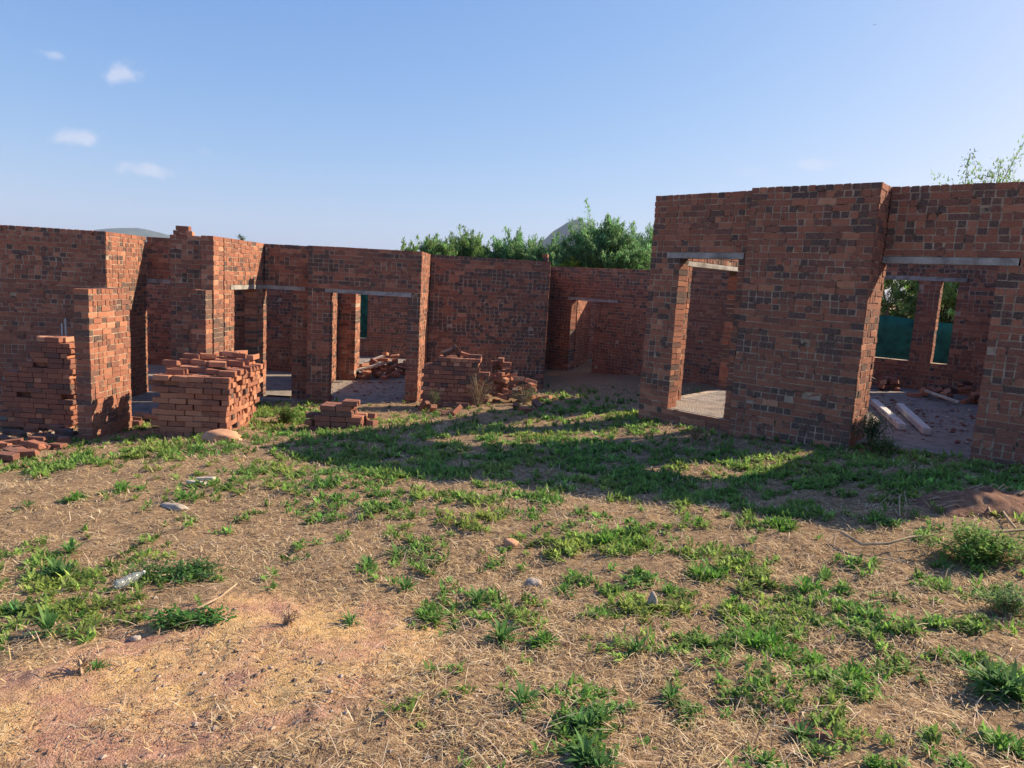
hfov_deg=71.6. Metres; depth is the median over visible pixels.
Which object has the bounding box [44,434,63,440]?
loose brick
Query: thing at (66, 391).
loose brick
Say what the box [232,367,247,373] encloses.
loose brick
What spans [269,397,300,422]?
leafy bush
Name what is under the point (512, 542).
stone
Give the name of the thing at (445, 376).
loose brick
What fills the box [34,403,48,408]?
loose brick
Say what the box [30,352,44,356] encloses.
loose brick
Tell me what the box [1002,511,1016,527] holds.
dry stick
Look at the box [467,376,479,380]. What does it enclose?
loose brick
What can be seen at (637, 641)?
weed
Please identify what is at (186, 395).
loose brick
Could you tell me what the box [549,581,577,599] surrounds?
weed
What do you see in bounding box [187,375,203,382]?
loose brick
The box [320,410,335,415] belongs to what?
loose brick
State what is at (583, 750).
weed
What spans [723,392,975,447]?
rubble crumbs
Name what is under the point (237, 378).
loose brick
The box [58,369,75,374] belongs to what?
loose brick
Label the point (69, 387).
loose brick
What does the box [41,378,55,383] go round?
loose brick
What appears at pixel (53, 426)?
loose brick
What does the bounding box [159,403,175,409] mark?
loose brick
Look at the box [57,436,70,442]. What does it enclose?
loose brick
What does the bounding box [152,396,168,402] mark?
loose brick
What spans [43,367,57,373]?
loose brick
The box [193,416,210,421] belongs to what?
loose brick
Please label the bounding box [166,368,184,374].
loose brick
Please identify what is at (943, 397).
plank
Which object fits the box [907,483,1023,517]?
earth mound
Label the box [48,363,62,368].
loose brick
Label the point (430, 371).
loose brick
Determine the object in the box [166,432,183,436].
loose brick
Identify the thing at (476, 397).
dry bush
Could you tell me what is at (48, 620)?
weed
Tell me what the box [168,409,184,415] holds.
loose brick
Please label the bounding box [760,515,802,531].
weed
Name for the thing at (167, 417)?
loose brick
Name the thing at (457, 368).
loose brick
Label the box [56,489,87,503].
weed
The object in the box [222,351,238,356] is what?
loose brick
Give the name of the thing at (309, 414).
loose brick
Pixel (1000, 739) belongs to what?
weed
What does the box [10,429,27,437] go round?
loose brick
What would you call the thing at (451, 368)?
loose brick
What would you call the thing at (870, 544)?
dry stick
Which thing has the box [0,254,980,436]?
brick rubble
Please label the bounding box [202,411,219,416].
loose brick
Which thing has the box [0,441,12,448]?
loose brick
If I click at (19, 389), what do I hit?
loose brick
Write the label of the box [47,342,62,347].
loose brick
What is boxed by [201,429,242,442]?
boulder
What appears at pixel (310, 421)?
loose brick
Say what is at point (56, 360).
loose brick
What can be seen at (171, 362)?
loose brick
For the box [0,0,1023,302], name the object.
sky
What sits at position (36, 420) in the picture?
loose brick
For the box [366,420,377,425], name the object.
loose brick
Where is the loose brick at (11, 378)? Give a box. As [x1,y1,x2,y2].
[4,376,18,381]
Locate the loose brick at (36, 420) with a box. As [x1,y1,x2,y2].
[29,418,45,423]
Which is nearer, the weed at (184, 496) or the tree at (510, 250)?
the weed at (184, 496)
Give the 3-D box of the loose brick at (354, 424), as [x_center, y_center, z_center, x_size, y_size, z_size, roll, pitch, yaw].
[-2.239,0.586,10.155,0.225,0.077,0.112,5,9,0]
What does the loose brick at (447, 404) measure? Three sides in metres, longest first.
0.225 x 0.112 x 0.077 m
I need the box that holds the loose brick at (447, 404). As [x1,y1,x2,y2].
[442,402,454,407]
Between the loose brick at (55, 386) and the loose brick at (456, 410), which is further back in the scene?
the loose brick at (456, 410)
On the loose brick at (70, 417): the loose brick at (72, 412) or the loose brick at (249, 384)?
the loose brick at (72, 412)
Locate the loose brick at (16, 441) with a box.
[3,438,23,444]
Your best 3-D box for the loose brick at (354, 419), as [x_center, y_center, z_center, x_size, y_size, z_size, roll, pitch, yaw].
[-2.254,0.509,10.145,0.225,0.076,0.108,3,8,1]
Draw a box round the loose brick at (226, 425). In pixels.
[219,420,231,427]
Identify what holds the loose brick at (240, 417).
on the brick rubble
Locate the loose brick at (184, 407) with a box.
[176,404,193,409]
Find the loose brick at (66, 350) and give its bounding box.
[57,348,74,353]
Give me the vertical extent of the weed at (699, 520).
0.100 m
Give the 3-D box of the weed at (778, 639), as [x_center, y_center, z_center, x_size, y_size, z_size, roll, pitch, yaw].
[1.157,1.175,3.311,0.355,0.130,0.356,5,8,15]
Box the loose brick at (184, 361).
[179,358,190,363]
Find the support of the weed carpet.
on the ground at (22, 690)
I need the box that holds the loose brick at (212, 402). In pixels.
[202,399,220,405]
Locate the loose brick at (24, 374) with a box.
[18,371,32,376]
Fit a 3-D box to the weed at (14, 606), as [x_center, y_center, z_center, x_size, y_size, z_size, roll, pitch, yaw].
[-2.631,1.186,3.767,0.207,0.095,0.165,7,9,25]
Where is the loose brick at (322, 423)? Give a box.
[315,421,330,426]
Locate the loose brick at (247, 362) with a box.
[235,358,251,364]
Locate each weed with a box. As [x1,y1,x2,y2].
[2,599,30,615]
[22,602,81,639]
[30,555,80,578]
[50,536,83,557]
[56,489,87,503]
[63,607,90,621]
[68,650,94,674]
[85,658,111,672]
[106,480,149,495]
[169,490,204,503]
[282,605,300,625]
[333,609,363,626]
[355,554,382,567]
[375,540,411,559]
[393,574,420,593]
[411,602,463,630]
[423,426,440,437]
[465,585,490,608]
[480,618,525,652]
[503,678,547,721]
[515,506,547,520]
[517,627,560,650]
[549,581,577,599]
[552,727,625,767]
[565,705,606,734]
[582,529,626,556]
[586,605,618,619]
[588,700,618,726]
[603,532,681,550]
[617,633,652,655]
[657,678,694,707]
[658,581,690,595]
[672,718,695,731]
[680,510,715,529]
[681,555,739,585]
[718,592,758,617]
[724,615,794,655]
[738,742,785,767]
[749,706,770,724]
[754,635,832,669]
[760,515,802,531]
[783,575,835,600]
[783,719,821,745]
[784,669,809,684]
[796,646,892,689]
[827,600,867,617]
[830,675,878,703]
[832,584,856,597]
[842,457,864,467]
[855,749,890,767]
[911,740,976,767]
[919,724,942,744]
[923,644,980,670]
[956,653,1023,703]
[967,724,1023,763]
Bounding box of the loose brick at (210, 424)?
[202,422,219,427]
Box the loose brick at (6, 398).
[0,396,13,401]
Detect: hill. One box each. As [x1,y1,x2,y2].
[92,228,169,241]
[541,219,592,247]
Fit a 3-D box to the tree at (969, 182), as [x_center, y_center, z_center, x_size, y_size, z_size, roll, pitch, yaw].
[12.002,-3.015,19.709,2.152,6.858,1.980,3,8,0]
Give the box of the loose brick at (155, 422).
[150,419,167,425]
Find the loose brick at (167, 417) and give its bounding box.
[158,414,175,420]
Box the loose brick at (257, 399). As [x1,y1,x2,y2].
[253,397,259,403]
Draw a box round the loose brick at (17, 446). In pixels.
[6,445,28,448]
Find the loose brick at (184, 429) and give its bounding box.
[176,426,193,432]
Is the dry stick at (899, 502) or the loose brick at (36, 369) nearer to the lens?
the dry stick at (899, 502)
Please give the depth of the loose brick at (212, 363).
9.85 m
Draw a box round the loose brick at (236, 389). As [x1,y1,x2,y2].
[234,385,239,391]
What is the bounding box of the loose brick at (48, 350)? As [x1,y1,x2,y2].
[42,347,56,352]
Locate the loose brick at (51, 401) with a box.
[44,398,58,403]
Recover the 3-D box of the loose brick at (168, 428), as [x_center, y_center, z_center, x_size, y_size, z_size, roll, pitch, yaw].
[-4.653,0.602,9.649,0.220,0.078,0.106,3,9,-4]
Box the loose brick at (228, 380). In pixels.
[221,377,233,383]
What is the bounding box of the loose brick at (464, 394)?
[460,392,471,396]
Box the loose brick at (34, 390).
[27,387,41,392]
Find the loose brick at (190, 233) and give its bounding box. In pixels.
[180,230,194,235]
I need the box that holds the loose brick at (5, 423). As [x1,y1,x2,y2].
[0,420,10,426]
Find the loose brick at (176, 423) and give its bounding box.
[168,421,185,425]
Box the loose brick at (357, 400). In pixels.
[345,399,359,404]
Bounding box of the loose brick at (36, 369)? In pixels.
[28,367,46,372]
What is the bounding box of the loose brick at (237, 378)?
[234,375,241,381]
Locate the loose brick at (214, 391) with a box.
[204,388,221,394]
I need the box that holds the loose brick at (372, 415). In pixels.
[367,413,376,418]
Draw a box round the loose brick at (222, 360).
[215,359,227,364]
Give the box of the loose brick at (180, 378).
[171,375,186,381]
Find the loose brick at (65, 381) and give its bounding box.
[56,379,74,384]
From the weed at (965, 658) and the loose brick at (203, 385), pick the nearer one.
the weed at (965, 658)
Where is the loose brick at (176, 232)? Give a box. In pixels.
[173,230,185,234]
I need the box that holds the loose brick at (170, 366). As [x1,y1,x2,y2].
[165,365,180,368]
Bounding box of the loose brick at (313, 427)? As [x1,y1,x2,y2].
[308,425,323,430]
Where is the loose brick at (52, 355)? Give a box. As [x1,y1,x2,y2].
[45,353,61,357]
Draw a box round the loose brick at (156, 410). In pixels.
[152,407,167,414]
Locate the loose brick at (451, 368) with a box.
[442,366,454,370]
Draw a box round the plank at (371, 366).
[356,361,389,371]
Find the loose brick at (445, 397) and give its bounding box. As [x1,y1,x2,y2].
[439,395,450,399]
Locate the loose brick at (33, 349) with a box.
[27,346,41,351]
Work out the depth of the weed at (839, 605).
3.61 m
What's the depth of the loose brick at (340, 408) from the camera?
10.07 m
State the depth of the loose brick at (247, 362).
10.36 m
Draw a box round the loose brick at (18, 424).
[10,422,24,427]
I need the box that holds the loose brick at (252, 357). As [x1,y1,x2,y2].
[246,354,258,359]
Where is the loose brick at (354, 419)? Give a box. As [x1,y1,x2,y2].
[346,417,361,422]
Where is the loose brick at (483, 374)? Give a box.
[477,372,489,376]
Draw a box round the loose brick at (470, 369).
[467,367,479,371]
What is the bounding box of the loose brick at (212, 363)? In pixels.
[209,360,225,366]
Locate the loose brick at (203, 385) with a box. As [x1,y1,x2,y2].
[195,382,211,388]
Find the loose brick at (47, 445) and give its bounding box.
[41,441,52,449]
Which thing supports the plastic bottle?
on the ground at (22, 690)
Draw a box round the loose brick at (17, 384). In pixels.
[11,381,25,386]
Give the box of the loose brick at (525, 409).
[518,406,532,412]
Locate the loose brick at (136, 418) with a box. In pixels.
[132,416,141,420]
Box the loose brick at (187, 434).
[184,432,200,436]
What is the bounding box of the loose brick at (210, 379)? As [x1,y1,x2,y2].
[204,376,221,382]
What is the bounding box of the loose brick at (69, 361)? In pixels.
[64,358,74,363]
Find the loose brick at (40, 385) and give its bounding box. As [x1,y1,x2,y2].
[33,383,48,387]
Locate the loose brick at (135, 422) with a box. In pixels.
[132,420,144,425]
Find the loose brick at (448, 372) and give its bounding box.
[440,370,452,374]
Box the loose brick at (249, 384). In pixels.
[246,381,252,387]
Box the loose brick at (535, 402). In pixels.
[531,398,542,407]
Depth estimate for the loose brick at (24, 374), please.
10.56 m
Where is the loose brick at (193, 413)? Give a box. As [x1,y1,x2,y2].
[185,410,201,415]
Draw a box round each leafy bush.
[120,553,235,585]
[141,600,238,630]
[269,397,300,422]
[427,388,440,404]
[847,405,901,451]
[867,433,906,455]
[902,515,1023,568]
[961,575,1023,616]
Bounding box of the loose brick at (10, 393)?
[2,391,20,396]
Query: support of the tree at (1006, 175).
on the ground at (22, 690)
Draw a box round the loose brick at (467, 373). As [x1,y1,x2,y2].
[465,371,476,375]
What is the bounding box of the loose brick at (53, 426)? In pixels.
[47,423,64,430]
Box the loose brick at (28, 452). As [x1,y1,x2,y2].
[16,449,39,456]
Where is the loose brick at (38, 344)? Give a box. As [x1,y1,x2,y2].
[32,341,47,346]
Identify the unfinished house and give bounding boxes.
[0,225,550,419]
[638,181,1023,467]
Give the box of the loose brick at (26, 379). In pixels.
[19,377,33,382]
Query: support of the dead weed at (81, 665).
on the ground at (22, 690)
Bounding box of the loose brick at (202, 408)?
[194,405,210,410]
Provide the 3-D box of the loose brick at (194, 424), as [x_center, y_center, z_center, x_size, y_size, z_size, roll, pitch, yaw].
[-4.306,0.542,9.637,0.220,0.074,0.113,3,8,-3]
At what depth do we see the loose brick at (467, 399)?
12.73 m
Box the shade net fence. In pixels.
[360,294,952,363]
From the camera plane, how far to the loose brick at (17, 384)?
10.59 m
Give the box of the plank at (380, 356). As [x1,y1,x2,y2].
[364,355,384,362]
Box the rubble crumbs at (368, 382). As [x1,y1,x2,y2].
[331,375,404,401]
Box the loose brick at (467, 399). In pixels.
[463,397,475,401]
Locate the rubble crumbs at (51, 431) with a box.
[0,427,77,436]
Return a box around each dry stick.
[189,583,237,611]
[840,531,933,545]
[899,490,907,517]
[990,529,1023,532]
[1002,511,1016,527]
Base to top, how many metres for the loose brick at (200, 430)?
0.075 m
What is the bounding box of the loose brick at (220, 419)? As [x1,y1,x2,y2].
[210,417,228,422]
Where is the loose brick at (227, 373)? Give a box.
[218,370,236,376]
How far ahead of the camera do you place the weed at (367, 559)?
4.41 m
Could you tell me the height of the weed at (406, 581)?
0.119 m
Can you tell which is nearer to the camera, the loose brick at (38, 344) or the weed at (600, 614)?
the weed at (600, 614)
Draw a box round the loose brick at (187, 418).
[176,415,192,421]
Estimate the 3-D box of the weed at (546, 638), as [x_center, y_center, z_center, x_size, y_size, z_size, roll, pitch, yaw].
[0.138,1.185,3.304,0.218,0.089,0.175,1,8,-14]
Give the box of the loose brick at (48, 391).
[42,388,56,393]
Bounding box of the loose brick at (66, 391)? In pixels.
[57,389,74,394]
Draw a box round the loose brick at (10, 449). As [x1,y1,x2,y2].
[2,446,17,451]
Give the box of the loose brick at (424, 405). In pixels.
[418,401,429,410]
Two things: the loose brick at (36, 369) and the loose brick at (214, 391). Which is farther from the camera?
the loose brick at (36, 369)
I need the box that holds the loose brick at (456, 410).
[450,404,462,415]
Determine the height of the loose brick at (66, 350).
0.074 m
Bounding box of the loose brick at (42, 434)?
[32,432,51,435]
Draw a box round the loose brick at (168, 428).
[160,426,176,431]
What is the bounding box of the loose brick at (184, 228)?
[176,226,190,230]
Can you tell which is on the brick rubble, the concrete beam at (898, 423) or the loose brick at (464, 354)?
the loose brick at (464, 354)
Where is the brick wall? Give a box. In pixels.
[544,266,728,385]
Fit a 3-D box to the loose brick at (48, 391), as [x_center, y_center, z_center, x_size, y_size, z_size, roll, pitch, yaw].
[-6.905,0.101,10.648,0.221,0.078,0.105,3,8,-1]
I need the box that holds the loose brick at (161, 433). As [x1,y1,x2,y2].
[149,430,165,436]
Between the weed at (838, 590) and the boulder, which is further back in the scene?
the boulder
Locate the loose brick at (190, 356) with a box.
[183,353,199,358]
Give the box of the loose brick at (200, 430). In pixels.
[194,427,210,432]
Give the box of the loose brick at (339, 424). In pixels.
[331,422,346,427]
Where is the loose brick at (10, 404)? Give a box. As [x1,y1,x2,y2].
[4,401,18,406]
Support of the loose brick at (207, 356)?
on the loose brick
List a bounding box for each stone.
[130,635,140,641]
[160,502,188,510]
[503,538,518,547]
[524,577,541,586]
[648,591,657,605]
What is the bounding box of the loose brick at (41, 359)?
[33,357,48,362]
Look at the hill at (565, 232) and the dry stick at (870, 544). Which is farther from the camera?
the hill at (565, 232)
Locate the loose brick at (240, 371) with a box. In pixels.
[226,368,243,374]
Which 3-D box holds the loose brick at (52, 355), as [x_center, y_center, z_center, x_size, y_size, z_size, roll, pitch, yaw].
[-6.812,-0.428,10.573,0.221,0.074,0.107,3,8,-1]
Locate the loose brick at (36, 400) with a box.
[29,397,44,402]
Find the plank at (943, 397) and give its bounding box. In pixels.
[925,390,960,403]
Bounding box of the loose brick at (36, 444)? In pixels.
[26,439,45,449]
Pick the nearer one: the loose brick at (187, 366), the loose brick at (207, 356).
the loose brick at (187, 366)
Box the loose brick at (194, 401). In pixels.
[188,399,203,404]
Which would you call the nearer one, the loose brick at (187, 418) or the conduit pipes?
the loose brick at (187, 418)
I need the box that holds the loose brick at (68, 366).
[63,363,75,368]
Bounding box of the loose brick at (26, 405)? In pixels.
[19,402,33,407]
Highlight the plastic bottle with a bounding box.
[113,570,145,588]
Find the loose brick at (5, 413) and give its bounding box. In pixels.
[0,410,13,416]
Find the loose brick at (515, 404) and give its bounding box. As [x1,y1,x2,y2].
[513,402,519,409]
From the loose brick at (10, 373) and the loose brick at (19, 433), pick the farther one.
the loose brick at (10, 373)
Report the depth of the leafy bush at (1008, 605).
3.60 m
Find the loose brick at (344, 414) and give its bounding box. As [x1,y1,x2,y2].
[336,411,352,416]
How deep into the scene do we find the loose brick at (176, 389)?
9.53 m
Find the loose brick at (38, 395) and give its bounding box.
[32,393,45,397]
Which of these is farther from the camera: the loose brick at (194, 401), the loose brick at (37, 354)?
the loose brick at (37, 354)
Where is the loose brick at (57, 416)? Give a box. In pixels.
[50,414,64,419]
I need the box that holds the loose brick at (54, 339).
[44,337,62,342]
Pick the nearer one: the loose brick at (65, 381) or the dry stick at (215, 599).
the dry stick at (215, 599)
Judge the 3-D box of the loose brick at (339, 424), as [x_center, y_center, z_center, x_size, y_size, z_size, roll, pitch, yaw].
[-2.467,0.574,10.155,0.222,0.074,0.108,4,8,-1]
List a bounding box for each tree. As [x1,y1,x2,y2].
[395,237,420,250]
[407,233,458,255]
[447,224,490,257]
[483,225,546,259]
[521,230,569,264]
[551,199,652,269]
[552,255,587,267]
[631,222,653,269]
[880,279,943,318]
[888,280,958,323]
[903,148,999,322]
[974,135,1023,182]
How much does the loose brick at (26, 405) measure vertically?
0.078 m
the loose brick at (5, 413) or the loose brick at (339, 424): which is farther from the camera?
the loose brick at (5, 413)
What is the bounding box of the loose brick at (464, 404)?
[456,403,468,406]
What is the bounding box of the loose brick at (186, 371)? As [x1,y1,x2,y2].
[171,367,188,373]
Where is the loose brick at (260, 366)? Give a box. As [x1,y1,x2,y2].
[251,363,262,368]
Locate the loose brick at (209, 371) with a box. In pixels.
[206,368,219,374]
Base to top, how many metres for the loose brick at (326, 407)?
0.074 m
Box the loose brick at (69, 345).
[63,342,74,348]
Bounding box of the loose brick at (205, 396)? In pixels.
[195,393,212,399]
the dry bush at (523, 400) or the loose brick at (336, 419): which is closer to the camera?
the loose brick at (336, 419)
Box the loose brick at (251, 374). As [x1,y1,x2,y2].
[248,371,254,376]
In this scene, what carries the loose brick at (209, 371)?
on the brick rubble
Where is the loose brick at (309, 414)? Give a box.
[305,411,319,417]
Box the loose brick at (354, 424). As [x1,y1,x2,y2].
[347,422,363,428]
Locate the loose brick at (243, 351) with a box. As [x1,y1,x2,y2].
[234,350,247,354]
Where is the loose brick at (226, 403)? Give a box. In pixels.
[221,398,233,405]
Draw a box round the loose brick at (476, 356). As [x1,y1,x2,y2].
[469,354,481,358]
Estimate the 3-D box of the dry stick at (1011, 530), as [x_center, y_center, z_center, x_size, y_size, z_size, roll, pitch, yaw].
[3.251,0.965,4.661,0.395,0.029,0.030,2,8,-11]
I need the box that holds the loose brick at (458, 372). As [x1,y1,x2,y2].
[452,371,464,374]
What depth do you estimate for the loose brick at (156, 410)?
9.56 m
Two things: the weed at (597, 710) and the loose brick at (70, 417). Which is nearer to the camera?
the weed at (597, 710)
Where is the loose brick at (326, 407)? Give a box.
[320,404,336,410]
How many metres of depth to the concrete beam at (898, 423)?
10.08 m
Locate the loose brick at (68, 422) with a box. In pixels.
[59,419,76,424]
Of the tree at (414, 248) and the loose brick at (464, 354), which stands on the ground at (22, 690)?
the tree at (414, 248)
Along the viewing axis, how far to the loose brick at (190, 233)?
11.82 m
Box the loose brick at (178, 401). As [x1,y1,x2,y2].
[169,398,187,403]
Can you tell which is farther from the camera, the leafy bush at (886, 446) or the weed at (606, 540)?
the leafy bush at (886, 446)
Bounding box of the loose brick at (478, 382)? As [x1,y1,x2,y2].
[471,380,482,384]
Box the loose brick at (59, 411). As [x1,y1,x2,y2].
[52,409,66,414]
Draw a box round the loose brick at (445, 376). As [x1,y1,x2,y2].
[442,374,454,378]
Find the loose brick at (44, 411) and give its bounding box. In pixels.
[37,408,51,413]
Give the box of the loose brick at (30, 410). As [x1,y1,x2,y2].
[22,407,36,412]
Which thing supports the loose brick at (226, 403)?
on the loose brick at (221, 408)
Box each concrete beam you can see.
[870,399,906,429]
[896,403,931,434]
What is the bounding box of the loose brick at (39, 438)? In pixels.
[28,435,48,441]
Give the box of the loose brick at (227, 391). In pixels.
[222,388,233,394]
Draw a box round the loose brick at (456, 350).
[452,345,459,356]
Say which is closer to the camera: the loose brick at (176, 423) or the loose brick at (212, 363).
the loose brick at (176, 423)
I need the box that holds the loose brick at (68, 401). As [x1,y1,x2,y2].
[59,399,75,404]
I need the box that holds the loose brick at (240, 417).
[237,414,242,421]
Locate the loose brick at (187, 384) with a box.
[178,382,194,387]
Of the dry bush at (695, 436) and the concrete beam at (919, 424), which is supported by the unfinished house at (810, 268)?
the concrete beam at (919, 424)
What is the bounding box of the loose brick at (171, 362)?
[162,359,180,365]
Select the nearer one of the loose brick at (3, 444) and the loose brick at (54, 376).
the loose brick at (3, 444)
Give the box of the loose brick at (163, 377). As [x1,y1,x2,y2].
[153,374,171,380]
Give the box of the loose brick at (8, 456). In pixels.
[0,451,19,461]
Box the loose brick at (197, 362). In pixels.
[191,359,205,364]
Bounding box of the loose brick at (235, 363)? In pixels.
[228,360,244,365]
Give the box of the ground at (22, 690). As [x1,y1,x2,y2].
[0,304,1023,767]
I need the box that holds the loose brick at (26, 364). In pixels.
[18,361,36,366]
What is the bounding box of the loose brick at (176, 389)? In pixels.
[169,386,185,392]
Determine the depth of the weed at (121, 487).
6.47 m
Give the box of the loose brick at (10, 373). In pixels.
[3,370,19,376]
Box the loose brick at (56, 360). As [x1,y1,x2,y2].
[48,358,63,363]
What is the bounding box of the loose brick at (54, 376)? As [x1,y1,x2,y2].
[47,373,62,378]
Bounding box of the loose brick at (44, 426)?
[40,423,46,428]
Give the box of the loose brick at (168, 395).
[160,392,176,397]
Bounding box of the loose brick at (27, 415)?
[20,412,35,417]
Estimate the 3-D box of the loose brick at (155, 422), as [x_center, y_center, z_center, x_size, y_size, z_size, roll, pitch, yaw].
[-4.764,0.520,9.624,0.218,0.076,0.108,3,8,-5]
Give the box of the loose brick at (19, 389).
[12,387,27,391]
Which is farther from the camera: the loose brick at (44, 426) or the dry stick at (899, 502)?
the loose brick at (44, 426)
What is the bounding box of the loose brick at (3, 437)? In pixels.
[0,434,10,440]
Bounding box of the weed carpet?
[0,383,1023,767]
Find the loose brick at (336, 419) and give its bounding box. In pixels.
[330,416,345,421]
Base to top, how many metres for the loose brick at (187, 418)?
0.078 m
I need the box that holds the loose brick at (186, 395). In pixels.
[177,393,194,398]
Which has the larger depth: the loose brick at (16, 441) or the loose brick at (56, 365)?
the loose brick at (56, 365)
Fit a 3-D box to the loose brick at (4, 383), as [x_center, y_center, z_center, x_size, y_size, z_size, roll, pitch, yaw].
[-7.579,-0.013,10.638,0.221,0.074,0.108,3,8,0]
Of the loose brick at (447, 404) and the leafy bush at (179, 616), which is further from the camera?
the loose brick at (447, 404)
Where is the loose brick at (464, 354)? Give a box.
[460,351,469,357]
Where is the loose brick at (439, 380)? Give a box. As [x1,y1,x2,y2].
[433,378,445,382]
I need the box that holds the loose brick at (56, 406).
[49,404,64,409]
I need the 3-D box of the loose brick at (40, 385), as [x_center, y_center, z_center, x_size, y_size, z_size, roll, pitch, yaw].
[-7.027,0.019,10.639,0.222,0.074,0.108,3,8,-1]
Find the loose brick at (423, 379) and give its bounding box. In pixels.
[421,377,433,381]
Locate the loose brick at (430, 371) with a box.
[421,369,433,373]
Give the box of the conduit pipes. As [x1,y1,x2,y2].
[61,318,66,334]
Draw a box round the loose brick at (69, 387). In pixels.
[64,384,74,389]
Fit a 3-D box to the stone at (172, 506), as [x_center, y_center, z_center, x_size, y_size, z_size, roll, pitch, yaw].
[-2.776,1.004,5.834,0.270,0.052,0.102,6,9,18]
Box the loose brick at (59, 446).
[49,442,67,449]
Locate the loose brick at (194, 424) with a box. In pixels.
[185,421,201,427]
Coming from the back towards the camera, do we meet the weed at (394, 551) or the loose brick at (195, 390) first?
the loose brick at (195, 390)
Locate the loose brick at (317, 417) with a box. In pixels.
[314,414,330,421]
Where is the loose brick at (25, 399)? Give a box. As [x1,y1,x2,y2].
[14,396,30,402]
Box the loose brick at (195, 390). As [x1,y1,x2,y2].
[186,388,203,393]
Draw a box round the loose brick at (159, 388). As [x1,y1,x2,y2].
[151,386,169,392]
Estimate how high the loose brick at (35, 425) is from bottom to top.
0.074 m
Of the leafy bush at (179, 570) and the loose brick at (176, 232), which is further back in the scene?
the loose brick at (176, 232)
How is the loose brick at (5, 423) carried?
on the ground at (22, 690)
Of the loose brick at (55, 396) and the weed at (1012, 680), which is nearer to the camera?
the weed at (1012, 680)
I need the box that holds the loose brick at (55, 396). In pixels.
[46,394,64,398]
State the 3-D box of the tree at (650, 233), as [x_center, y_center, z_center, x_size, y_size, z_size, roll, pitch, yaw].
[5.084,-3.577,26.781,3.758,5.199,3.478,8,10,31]
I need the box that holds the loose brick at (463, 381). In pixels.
[458,379,470,383]
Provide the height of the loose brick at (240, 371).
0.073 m
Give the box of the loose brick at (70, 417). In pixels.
[65,414,77,419]
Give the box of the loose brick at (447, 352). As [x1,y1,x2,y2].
[442,347,454,356]
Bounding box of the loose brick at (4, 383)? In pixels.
[0,380,12,385]
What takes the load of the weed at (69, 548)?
on the ground at (22, 690)
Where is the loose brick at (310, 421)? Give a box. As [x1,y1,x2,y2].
[304,418,314,425]
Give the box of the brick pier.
[73,288,132,440]
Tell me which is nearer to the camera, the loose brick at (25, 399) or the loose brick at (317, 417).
the loose brick at (317, 417)
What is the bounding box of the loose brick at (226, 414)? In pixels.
[219,410,232,416]
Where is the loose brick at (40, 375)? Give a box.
[33,372,47,377]
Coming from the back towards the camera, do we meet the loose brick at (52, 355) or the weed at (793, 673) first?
the loose brick at (52, 355)
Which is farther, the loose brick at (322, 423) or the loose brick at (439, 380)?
the loose brick at (439, 380)
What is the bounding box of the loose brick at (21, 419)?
[14,417,29,422]
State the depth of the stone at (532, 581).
4.09 m
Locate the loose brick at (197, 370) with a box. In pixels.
[191,367,207,372]
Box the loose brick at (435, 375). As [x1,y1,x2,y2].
[430,374,441,378]
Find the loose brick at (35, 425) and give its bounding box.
[25,422,39,427]
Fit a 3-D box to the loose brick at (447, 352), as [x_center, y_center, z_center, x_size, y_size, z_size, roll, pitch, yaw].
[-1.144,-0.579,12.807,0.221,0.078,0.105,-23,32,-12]
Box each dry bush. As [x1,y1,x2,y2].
[462,368,495,407]
[507,381,539,404]
[681,422,708,441]
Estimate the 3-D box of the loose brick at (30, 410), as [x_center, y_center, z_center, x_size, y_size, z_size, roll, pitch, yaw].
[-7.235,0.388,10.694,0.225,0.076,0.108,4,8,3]
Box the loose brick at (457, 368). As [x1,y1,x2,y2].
[455,366,466,370]
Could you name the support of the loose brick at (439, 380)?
on the brick rubble
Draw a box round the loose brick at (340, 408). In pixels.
[336,405,352,411]
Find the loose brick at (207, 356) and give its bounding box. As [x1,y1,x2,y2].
[200,353,216,358]
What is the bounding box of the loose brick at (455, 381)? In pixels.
[446,379,458,383]
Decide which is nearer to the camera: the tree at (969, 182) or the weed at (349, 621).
the weed at (349, 621)
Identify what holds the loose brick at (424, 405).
on the ground at (22, 690)
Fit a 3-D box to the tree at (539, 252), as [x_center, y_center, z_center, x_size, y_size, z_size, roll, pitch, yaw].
[1.578,-3.668,27.840,3.349,4.696,2.962,3,8,0]
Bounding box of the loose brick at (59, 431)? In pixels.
[54,428,72,434]
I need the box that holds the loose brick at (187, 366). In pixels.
[180,365,194,371]
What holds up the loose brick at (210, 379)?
on the loose brick at (221, 385)
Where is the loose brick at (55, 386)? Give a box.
[48,383,63,388]
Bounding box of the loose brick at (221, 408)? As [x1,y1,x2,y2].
[211,405,229,411]
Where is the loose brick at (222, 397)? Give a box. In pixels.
[213,394,231,400]
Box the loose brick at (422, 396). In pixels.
[420,394,432,398]
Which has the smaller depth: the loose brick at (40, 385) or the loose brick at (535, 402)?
the loose brick at (40, 385)
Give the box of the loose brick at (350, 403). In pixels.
[342,400,358,406]
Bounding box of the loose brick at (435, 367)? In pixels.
[430,365,442,369]
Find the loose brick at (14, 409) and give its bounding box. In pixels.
[7,407,21,411]
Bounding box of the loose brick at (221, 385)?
[212,383,230,388]
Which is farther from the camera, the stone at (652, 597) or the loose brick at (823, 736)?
the stone at (652, 597)
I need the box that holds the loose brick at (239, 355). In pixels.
[230,353,245,357]
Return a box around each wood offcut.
[186,480,207,484]
[196,476,215,480]
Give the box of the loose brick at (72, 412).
[67,409,76,414]

